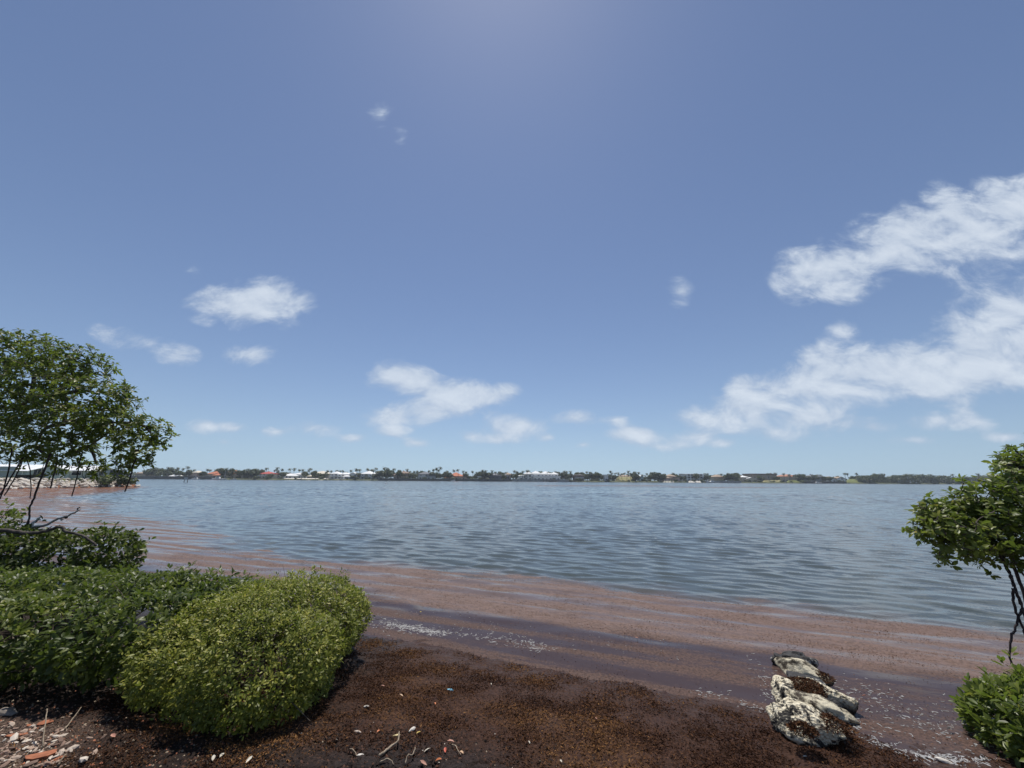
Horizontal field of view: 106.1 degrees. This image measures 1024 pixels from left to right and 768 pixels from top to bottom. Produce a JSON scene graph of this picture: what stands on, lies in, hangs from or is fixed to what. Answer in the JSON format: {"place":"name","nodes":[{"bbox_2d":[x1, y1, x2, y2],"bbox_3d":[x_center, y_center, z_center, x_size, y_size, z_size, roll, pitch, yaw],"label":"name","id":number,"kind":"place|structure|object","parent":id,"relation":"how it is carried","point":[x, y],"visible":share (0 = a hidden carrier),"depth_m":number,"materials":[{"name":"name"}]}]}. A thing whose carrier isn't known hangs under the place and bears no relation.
{"place":"outdoors","nodes":[
{"label":"outdoors","id":0,"kind":"place"},
{"bbox_2d":[0,479,134,488],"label":"headland","id":1,"kind":"structure","parent":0,"point":[55,480],"depth_m":73.59,"materials":[{"name":"stone"}]},
{"bbox_2d":[17,473,45,478],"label":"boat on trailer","id":2,"kind":"object","parent":1,"relation":"on","point":[28,476],"visible":0.57,"depth_m":73.88,"materials":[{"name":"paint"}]},
{"bbox_2d":[0,464,71,479],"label":"warehouse","id":3,"kind":"structure","parent":1,"relation":"on","point":[36,469],"depth_m":78.77,"materials":[{"name":"grey metal"}]},
{"bbox_2d":[0,466,15,477],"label":"roller door","id":4,"kind":"structure","parent":3,"relation":"in","point":[3,474],"depth_m":75.87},
{"bbox_2d":[32,468,42,474],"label":"window","id":5,"kind":"structure","parent":3,"relation":"in","point":[37,471],"depth_m":79.26,"materials":[{"name":"black glass"}]},
{"bbox_2d":[57,465,112,478],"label":"warehouse","id":6,"kind":"structure","parent":1,"relation":"on","point":[73,474],"depth_m":92.76,"materials":[{"name":"white metal"}]},
{"bbox_2d":[71,471,81,475],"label":"window","id":7,"kind":"structure","parent":6,"relation":"in","point":[74,473],"depth_m":92.04,"materials":[{"name":"black glass"}]},
{"bbox_2d":[97,474,116,486],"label":"bank shrub","id":8,"kind":"object","parent":1,"relation":"on","point":[105,480],"visible":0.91,"depth_m":76.46,"materials":[{"name":"green plant"}]},
{"bbox_2d":[109,470,126,477],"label":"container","id":9,"kind":"object","parent":1,"relation":"on","point":[111,471],"visible":0.26,"depth_m":97.22,"materials":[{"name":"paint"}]},
{"bbox_2d":[116,476,139,485],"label":"bank shrub","id":10,"kind":"object","parent":1,"relation":"on","point":[122,480],"visible":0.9,"depth_m":80.28,"materials":[{"name":"green plant"}]},
{"bbox_2d":[284,478,325,478],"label":"beach","id":11,"kind":"structure","parent":0,"point":[302,478],"depth_m":433.18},
{"bbox_2d":[0,479,1023,763],"bbox_3d":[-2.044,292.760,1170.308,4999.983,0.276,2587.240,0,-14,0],"label":"water","id":12,"kind":"structure","parent":0,"point":[794,557],"depth_m":8.91,"materials":[{"name":"liquid"}]},
{"bbox_2d":[0,328,180,536],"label":"mangrove tree","id":13,"kind":"object","parent":12,"relation":"on","point":[23,404],"visible":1,"depth_m":8.86,"materials":[{"name":"green plant"}]},
{"bbox_2d":[146,548,1023,762],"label":"floating sargassum","id":14,"kind":"object","parent":12,"relation":"on","point":[651,628],"visible":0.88,"depth_m":5.44,"materials":[{"name":"plant"}]},
{"bbox_2d":[320,605,1001,767],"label":"foam","id":15,"kind":"object","parent":12,"relation":"on","point":[954,761],"visible":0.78,"depth_m":3.46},
{"bbox_2d":[770,652,781,663],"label":"rock","id":16,"kind":"object","parent":12,"relation":"on","point":[775,655],"visible":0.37,"depth_m":4.35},
{"bbox_2d":[782,650,804,655],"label":"rock","id":17,"kind":"object","parent":12,"relation":"on","point":[796,653],"visible":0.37,"depth_m":4.40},
{"bbox_2d":[782,653,818,667],"bbox_3d":[3.145,3.051,4.214,0.390,0.164,0.164,-3,-14,14],"label":"rock","id":18,"kind":"object","parent":12,"relation":"on","point":[814,662],"visible":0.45,"depth_m":4.18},
{"bbox_2d":[786,670,825,684],"bbox_3d":[2.800,2.909,3.728,0.406,0.168,0.318,0,-14,0],"label":"rock","id":19,"kind":"object","parent":12,"relation":"on","point":[791,673],"visible":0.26,"depth_m":3.75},
{"bbox_2d":[813,670,833,686],"bbox_3d":[3.057,2.970,3.898,0.320,0.140,0.146,-7,-16,28],"label":"rock","id":20,"kind":"object","parent":12,"relation":"on","point":[830,684],"visible":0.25,"depth_m":3.82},
{"bbox_2d":[774,657,819,678],"bbox_3d":[2.930,2.935,3.970,0.393,0.200,0.225,-10,-12,36],"label":"rock","id":21,"kind":"object","parent":20,"relation":"on","point":[785,664],"visible":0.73,"depth_m":3.95,"materials":[{"name":"stone"}]},
{"bbox_2d":[901,443,1023,663],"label":"mangrove tree","id":22,"kind":"object","parent":12,"relation":"on","point":[984,529],"visible":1,"depth_m":4.61,"materials":[{"name":"green plant"}]},
{"bbox_2d":[0,600,1023,767],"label":"shore ground","id":23,"kind":"structure","parent":0,"point":[491,693],"depth_m":2.95,"materials":[{"name":"soil"}]},
{"bbox_2d":[0,760,10,767],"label":"rubble stone","id":24,"kind":"object","parent":23,"relation":"on","point":[5,764],"visible":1,"depth_m":2.38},
{"bbox_2d":[0,707,17,715],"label":"stone","id":25,"kind":"object","parent":23,"relation":"on","point":[8,711],"visible":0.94,"depth_m":2.92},
{"bbox_2d":[0,498,27,527],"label":"sapling","id":26,"kind":"object","parent":23,"relation":"on","point":[11,513],"visible":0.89,"depth_m":9.20,"materials":[{"name":"green plant"}]},
{"bbox_2d":[10,732,18,741],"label":"rubble stone","id":27,"kind":"object","parent":23,"relation":"on","point":[14,737],"visible":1,"depth_m":2.64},
{"bbox_2d":[5,732,27,737],"bbox_3d":[-3.452,2.447,2.682,0.114,0.013,0.064,10,-25,-15],"label":"brick chip","id":28,"kind":"object","parent":23,"relation":"on","point":[10,735],"visible":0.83,"depth_m":2.68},
{"bbox_2d":[22,759,38,767],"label":"rubble stone","id":29,"kind":"object","parent":23,"relation":"on","point":[30,763],"visible":1,"depth_m":2.38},
{"bbox_2d":[25,749,56,760],"bbox_3d":[-3.014,2.373,2.455,0.157,0.017,0.082,7,-18,-22],"label":"brick chip","id":30,"kind":"object","parent":23,"relation":"on","point":[40,755],"visible":1,"depth_m":2.45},
{"bbox_2d":[41,709,47,748],"bbox_3d":[-3.196,2.352,2.631,0.316,0.128,0.013,-11,-18,38],"label":"twig","id":31,"kind":"object","parent":23,"relation":"on","point":[44,729],"visible":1,"depth_m":2.59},
{"bbox_2d":[37,720,53,725],"bbox_3d":[-3.405,2.472,2.814,0.087,0.008,0.044,12,-8,-27],"label":"brick chip","id":32,"kind":"object","parent":23,"relation":"on","point":[43,722],"visible":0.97,"depth_m":2.81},
{"bbox_2d":[57,748,64,755],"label":"rubble stone","id":33,"kind":"object","parent":23,"relation":"on","point":[61,751],"visible":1,"depth_m":2.48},
{"bbox_2d":[64,707,80,729],"bbox_3d":[-3.221,2.450,2.825,0.013,0.055,0.194,7,-16,-26],"label":"twig","id":34,"kind":"object","parent":23,"relation":"on","point":[71,720],"visible":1,"depth_m":2.80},
{"bbox_2d":[66,744,79,751],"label":"rubble stone","id":35,"kind":"object","parent":23,"relation":"on","point":[75,746],"visible":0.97,"depth_m":2.52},
{"bbox_2d":[0,515,156,590],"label":"hedge bush","id":36,"kind":"object","parent":23,"relation":"on","point":[51,544],"visible":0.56,"depth_m":6.83,"materials":[{"name":"green plant"}]},
{"bbox_2d":[0,525,96,545],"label":"bare branch","id":37,"kind":"object","parent":36,"relation":"on","point":[21,532],"visible":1,"depth_m":6.65,"materials":[{"name":"grey plant"}]},
{"bbox_2d":[30,507,80,527],"bbox_3d":[-8.944,2.648,7.468,1.035,0.508,0.062,0,-14,0],"label":"driftwood","id":38,"kind":"object","parent":36,"relation":"on","point":[52,521],"visible":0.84,"depth_m":7.46,"materials":[{"name":"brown wood"}]},
{"bbox_2d":[79,756,87,762],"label":"rubble stone","id":39,"kind":"object","parent":23,"relation":"on","point":[83,759],"visible":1,"depth_m":2.39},
{"bbox_2d":[0,683,273,767],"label":"gravel","id":40,"kind":"structure","parent":23,"relation":"on","point":[73,742],"depth_m":2.76,"materials":[{"name":"gravel"}]},
{"bbox_2d":[0,552,275,693],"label":"dark bush","id":41,"kind":"object","parent":23,"relation":"on","point":[87,588],"visible":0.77,"depth_m":3.58,"materials":[{"name":"green plant"}]},
{"bbox_2d":[113,565,382,740],"bbox_3d":[-2.440,2.458,3.856,1.923,1.025,2.523,0,-14,0],"label":"bright bush","id":42,"kind":"object","parent":23,"relation":"on","point":[332,641],"visible":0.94,"depth_m":3.14,"materials":[{"name":"green plant"}]},
{"bbox_2d":[379,731,399,756],"bbox_3d":[-0.814,2.454,2.619,0.059,0.041,0.218,-5,-15,21],"label":"twig","id":43,"kind":"object","parent":23,"relation":"on","point":[387,749],"visible":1,"depth_m":2.59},
{"bbox_2d":[2,624,1010,767],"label":"sargassum wrack","id":44,"kind":"object","parent":23,"relation":"on","point":[402,655],"visible":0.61,"depth_m":2.94,"materials":[{"name":"plant"}]},
{"bbox_2d":[771,675,799,702],"bbox_3d":[2.528,2.825,3.495,0.327,0.238,0.399,-5,-12,-13],"label":"rock","id":45,"kind":"object","parent":23,"relation":"on","point":[780,686],"visible":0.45,"depth_m":3.51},
{"bbox_2d":[778,696,803,703],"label":"rock","id":46,"kind":"object","parent":23,"relation":"on","point":[788,699],"visible":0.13,"depth_m":3.18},
{"bbox_2d":[766,702,846,748],"bbox_3d":[2.350,2.686,3.042,0.554,0.271,0.406,3,-19,15],"label":"rock","id":47,"kind":"object","parent":23,"relation":"on","point":[781,715],"visible":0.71,"depth_m":2.97,"materials":[{"name":"stone"}]},
{"bbox_2d":[789,689,849,722],"bbox_3d":[2.537,2.664,3.196,0.391,0.140,0.266,2,-23,30],"label":"rock","id":48,"kind":"object","parent":47,"relation":"on","point":[820,703],"visible":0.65,"depth_m":3.14,"materials":[{"name":"stone"}]},
{"bbox_2d":[795,676,858,715],"bbox_3d":[2.888,2.867,3.546,0.468,0.187,0.218,0,-5,38],"label":"rock","id":49,"kind":"object","parent":23,"relation":"on","point":[850,704],"visible":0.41,"depth_m":3.44,"materials":[{"name":"stone"}]},
{"bbox_2d":[785,669,870,754],"bbox_3d":[2.650,2.725,3.359,0.517,0.217,1.716,-8,-16,30],"label":"rock weed","id":50,"kind":"object","parent":23,"relation":"on","point":[794,724],"visible":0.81,"depth_m":2.91,"materials":[{"name":"plant"}]},
{"bbox_2d":[839,707,859,723],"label":"rock","id":51,"kind":"object","parent":23,"relation":"on","point":[851,717],"visible":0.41,"depth_m":3.29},
{"bbox_2d":[826,698,842,707],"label":"rock","id":52,"kind":"object","parent":51,"relation":"on","point":[837,702],"visible":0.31,"depth_m":3.39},
{"bbox_2d":[934,756,954,764],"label":"stone","id":53,"kind":"object","parent":23,"relation":"on","point":[942,760],"visible":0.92,"depth_m":2.81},
{"bbox_2d":[948,646,1023,767],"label":"corner bush","id":54,"kind":"object","parent":23,"relation":"on","point":[980,700],"visible":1,"depth_m":3.06,"materials":[{"name":"green plant"}]},
{"bbox_2d":[0,0,1023,481],"label":"sky","id":55,"kind":"structure","parent":0,"point":[712,237],"materials":[{"name":"blue"}]},
{"bbox_2d":[224,478,981,483],"bbox_3d":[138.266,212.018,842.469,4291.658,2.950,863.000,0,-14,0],"label":"shore","id":56,"kind":"structure","parent":0,"point":[587,481],"depth_m":461.00,"materials":[{"name":"soil"}]},
{"bbox_2d":[135,472,156,475],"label":"house","id":57,"kind":"structure","parent":56,"relation":"on","point":[140,473],"depth_m":441.31,"materials":[{"name":"beige paint"}]},
{"bbox_2d":[149,467,165,475],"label":"broadleaf tree","id":58,"kind":"object","parent":56,"relation":"on","point":[155,469],"visible":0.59,"depth_m":441.19,"materials":[{"name":"green plant"}]},
{"bbox_2d":[154,471,162,475],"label":"broadleaf tree","id":59,"kind":"object","parent":56,"relation":"on","point":[158,473],"visible":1,"depth_m":436.73,"materials":[{"name":"green plant"}]},
{"bbox_2d":[128,476,214,478],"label":"seawall","id":60,"kind":"object","parent":56,"relation":"on","point":[170,477],"visible":0.74,"depth_m":425.81,"materials":[{"name":"concrete"}]},
{"bbox_2d":[167,467,179,474],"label":"broadleaf tree","id":61,"kind":"object","parent":56,"relation":"on","point":[171,470],"visible":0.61,"depth_m":466.07,"materials":[{"name":"green plant"}]},
{"bbox_2d":[183,470,193,475],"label":"broadleaf tree","id":62,"kind":"object","parent":56,"relation":"on","point":[188,472],"visible":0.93,"depth_m":441.11,"materials":[{"name":"green plant"}]},
{"bbox_2d":[189,471,205,476],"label":"house","id":63,"kind":"structure","parent":56,"relation":"on","point":[195,473],"depth_m":440.36,"materials":[{"name":"white paint"}]},
{"bbox_2d":[198,471,207,475],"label":"broadleaf tree","id":64,"kind":"object","parent":56,"relation":"on","point":[202,473],"visible":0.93,"depth_m":436.27,"materials":[{"name":"green plant"}]},
{"bbox_2d":[206,470,237,477],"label":"house","id":65,"kind":"structure","parent":56,"relation":"on","point":[215,474],"depth_m":443.40,"materials":[{"name":"orange paint"}]},
{"bbox_2d":[217,468,228,475],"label":"broadleaf tree","id":66,"kind":"object","parent":56,"relation":"on","point":[221,472],"visible":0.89,"depth_m":435.47,"materials":[{"name":"green plant"}]},
{"bbox_2d":[223,468,234,475],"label":"broadleaf tree","id":67,"kind":"object","parent":56,"relation":"on","point":[229,472],"visible":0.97,"depth_m":436.69,"materials":[{"name":"green plant"}]},
{"bbox_2d":[237,469,246,477],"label":"broadleaf tree","id":68,"kind":"object","parent":56,"relation":"on","point":[242,473],"visible":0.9,"depth_m":435.96,"materials":[{"name":"green plant"}]},
{"bbox_2d":[246,468,255,475],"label":"broadleaf tree","id":69,"kind":"object","parent":56,"relation":"on","point":[251,472],"visible":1,"depth_m":436.77,"materials":[{"name":"green plant"}]},
{"bbox_2d":[253,468,264,475],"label":"broadleaf tree","id":70,"kind":"object","parent":56,"relation":"on","point":[257,471],"visible":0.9,"depth_m":442.05,"materials":[{"name":"green plant"}]},
{"bbox_2d":[257,471,277,478],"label":"house","id":71,"kind":"structure","parent":56,"relation":"on","point":[262,475],"depth_m":441.85,"materials":[{"name":"pink paint"}]},
{"bbox_2d":[283,473,305,478],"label":"house","id":72,"kind":"structure","parent":56,"relation":"on","point":[294,475],"depth_m":446.13,"materials":[{"name":"white paint"}]},
{"bbox_2d":[301,472,309,477],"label":"broadleaf tree","id":73,"kind":"object","parent":56,"relation":"on","point":[304,474],"visible":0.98,"depth_m":443.12,"materials":[{"name":"green plant"}]},
{"bbox_2d":[307,471,329,478],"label":"house","id":74,"kind":"structure","parent":56,"relation":"on","point":[321,472],"depth_m":459.51,"materials":[{"name":"beige paint"}]},
{"bbox_2d":[329,471,360,478],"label":"house","id":75,"kind":"structure","parent":56,"relation":"on","point":[337,475],"depth_m":445.06,"materials":[{"name":"white paint"}]},
{"bbox_2d":[360,471,383,478],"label":"house","id":76,"kind":"structure","parent":56,"relation":"on","point":[369,473],"depth_m":447.65,"materials":[{"name":"white paint"}]},
{"bbox_2d":[386,470,394,477],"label":"broadleaf tree","id":77,"kind":"object","parent":56,"relation":"on","point":[390,473],"visible":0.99,"depth_m":444.40,"materials":[{"name":"green plant"}]},
{"bbox_2d":[395,469,404,476],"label":"broadleaf tree","id":78,"kind":"object","parent":56,"relation":"on","point":[399,472],"visible":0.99,"depth_m":443.77,"materials":[{"name":"green plant"}]},
{"bbox_2d":[377,478,427,480],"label":"seawall","id":79,"kind":"object","parent":56,"relation":"on","point":[398,479],"visible":0.9,"depth_m":433.78,"materials":[{"name":"concrete"}]},
{"bbox_2d":[393,471,411,477],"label":"house","id":80,"kind":"structure","parent":56,"relation":"on","point":[405,473],"depth_m":447.34,"materials":[{"name":"beige paint"}]},
{"bbox_2d":[418,471,436,478],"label":"house","id":81,"kind":"structure","parent":56,"relation":"on","point":[423,475],"depth_m":449.06,"materials":[{"name":"paint"}]},
{"bbox_2d":[445,472,453,477],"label":"broadleaf tree","id":82,"kind":"object","parent":56,"relation":"on","point":[449,474],"visible":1,"depth_m":448.07,"materials":[{"name":"green plant"}]},
{"bbox_2d":[445,472,466,478],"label":"house","id":83,"kind":"structure","parent":56,"relation":"on","point":[457,475],"depth_m":452.64,"materials":[{"name":"orange paint"}]},
{"bbox_2d":[428,479,511,480],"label":"seawall","id":84,"kind":"object","parent":56,"relation":"on","point":[469,479],"visible":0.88,"depth_m":439.47,"materials":[{"name":"concrete"}]},
{"bbox_2d":[480,471,488,477],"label":"broadleaf tree","id":85,"kind":"object","parent":56,"relation":"on","point":[484,474],"visible":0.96,"depth_m":450.40,"materials":[{"name":"green plant"}]},
{"bbox_2d":[132,472,846,481],"bbox_3d":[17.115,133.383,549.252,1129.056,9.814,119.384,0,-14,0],"label":"treeline","id":86,"kind":"object","parent":56,"relation":"on","point":[134,473],"visible":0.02,"depth_m":519.53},
{"bbox_2d":[489,473,509,478],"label":"house","id":87,"kind":"structure","parent":56,"relation":"on","point":[498,476],"depth_m":453.17,"materials":[{"name":"paint"}]},
{"bbox_2d":[518,471,560,478],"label":"mansion","id":88,"kind":"structure","parent":56,"relation":"on","point":[537,475],"depth_m":458.98,"materials":[{"name":"white paint"}]},
{"bbox_2d":[512,479,568,481],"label":"seawall","id":89,"kind":"object","parent":56,"relation":"on","point":[539,480],"visible":0.88,"depth_m":445.88,"materials":[{"name":"concrete"}]},
{"bbox_2d":[572,474,583,480],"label":"house","id":90,"kind":"structure","parent":56,"relation":"on","point":[579,476],"depth_m":461.15,"materials":[{"name":"grey paint"}]},
{"bbox_2d":[603,475,608,480],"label":"boathouse","id":91,"kind":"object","parent":56,"relation":"on","point":[605,477],"visible":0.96,"depth_m":459.62,"materials":[{"name":"white paint"}]},
{"bbox_2d":[629,472,638,479],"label":"broadleaf tree","id":92,"kind":"object","parent":56,"relation":"on","point":[634,475],"visible":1,"depth_m":468.80,"materials":[{"name":"green plant"}]},
{"bbox_2d":[649,472,659,479],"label":"broadleaf tree","id":93,"kind":"object","parent":56,"relation":"on","point":[653,475],"visible":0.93,"depth_m":472.29,"materials":[{"name":"green plant"}]},
{"bbox_2d":[661,474,679,480],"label":"villa","id":94,"kind":"object","parent":56,"relation":"on","point":[669,477],"visible":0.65,"depth_m":477.16,"materials":[{"name":"white paint"}]},
{"bbox_2d":[679,474,703,481],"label":"house","id":95,"kind":"structure","parent":56,"relation":"on","point":[690,477],"depth_m":480.25,"materials":[{"name":"white paint"}]},
{"bbox_2d":[692,473,699,478],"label":"broadleaf tree","id":96,"kind":"object","parent":56,"relation":"on","point":[696,475],"visible":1,"depth_m":478.18,"materials":[{"name":"green plant"}]},
{"bbox_2d":[710,475,724,480],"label":"house","id":97,"kind":"structure","parent":56,"relation":"on","point":[716,477],"depth_m":492.56,"materials":[{"name":"beige paint"}]},
{"bbox_2d":[705,481,740,482],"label":"seawall","id":98,"kind":"object","parent":56,"relation":"on","point":[726,481],"visible":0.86,"depth_m":473.24,"materials":[{"name":"concrete"}]},
{"bbox_2d":[738,475,756,481],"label":"house","id":99,"kind":"structure","parent":56,"relation":"on","point":[743,478],"depth_m":493.38,"materials":[{"name":"beige paint"}]},
{"bbox_2d":[742,474,776,480],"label":"house","id":100,"kind":"structure","parent":56,"relation":"on","point":[765,476],"depth_m":505.91,"materials":[{"name":"beige paint"}]},
{"bbox_2d":[778,474,796,481],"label":"villa","id":101,"kind":"object","parent":56,"relation":"on","point":[785,477],"visible":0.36,"depth_m":513.11,"materials":[{"name":"beige paint"}]},
{"bbox_2d":[792,474,805,480],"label":"broadleaf tree","id":102,"kind":"object","parent":56,"relation":"on","point":[798,477],"visible":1,"depth_m":499.63,"materials":[{"name":"green plant"}]},
{"bbox_2d":[803,474,823,480],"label":"house","id":103,"kind":"structure","parent":56,"relation":"on","point":[820,477],"depth_m":509.50,"materials":[{"name":"grey paint"}]},
{"bbox_2d":[811,474,819,480],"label":"broadleaf tree","id":104,"kind":"object","parent":56,"relation":"on","point":[814,477],"visible":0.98,"depth_m":504.76,"materials":[{"name":"green plant"}]},
{"bbox_2d":[803,481,846,483],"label":"seawall","id":105,"kind":"object","parent":56,"relation":"on","point":[825,481],"visible":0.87,"depth_m":495.38,"materials":[{"name":"concrete"}]},
{"bbox_2d":[824,476,844,481],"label":"house","id":106,"kind":"structure","parent":56,"relation":"on","point":[835,479],"depth_m":512.86,"materials":[{"name":"white paint"}]},
{"bbox_2d":[847,479,877,482],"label":"lawn","id":107,"kind":"structure","parent":56,"relation":"on","point":[851,480],"depth_m":514.39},
{"bbox_2d":[876,474,884,479],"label":"broadleaf tree","id":108,"kind":"object","parent":56,"relation":"on","point":[880,476],"visible":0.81,"depth_m":525.07,"materials":[{"name":"green plant"}]},
{"bbox_2d":[856,474,1016,483],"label":"woods","id":109,"kind":"object","parent":56,"relation":"on","point":[911,479],"visible":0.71,"depth_m":527.52,"materials":[{"name":"plant"}]},
{"bbox_2d":[615,477,635,480],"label":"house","id":110,"kind":"structure","parent":0,"point":[624,478],"depth_m":471.49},
{"bbox_2d":[762,480,780,481],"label":"lawn","id":111,"kind":"structure","parent":0,"point":[771,481],"depth_m":491.23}
]}

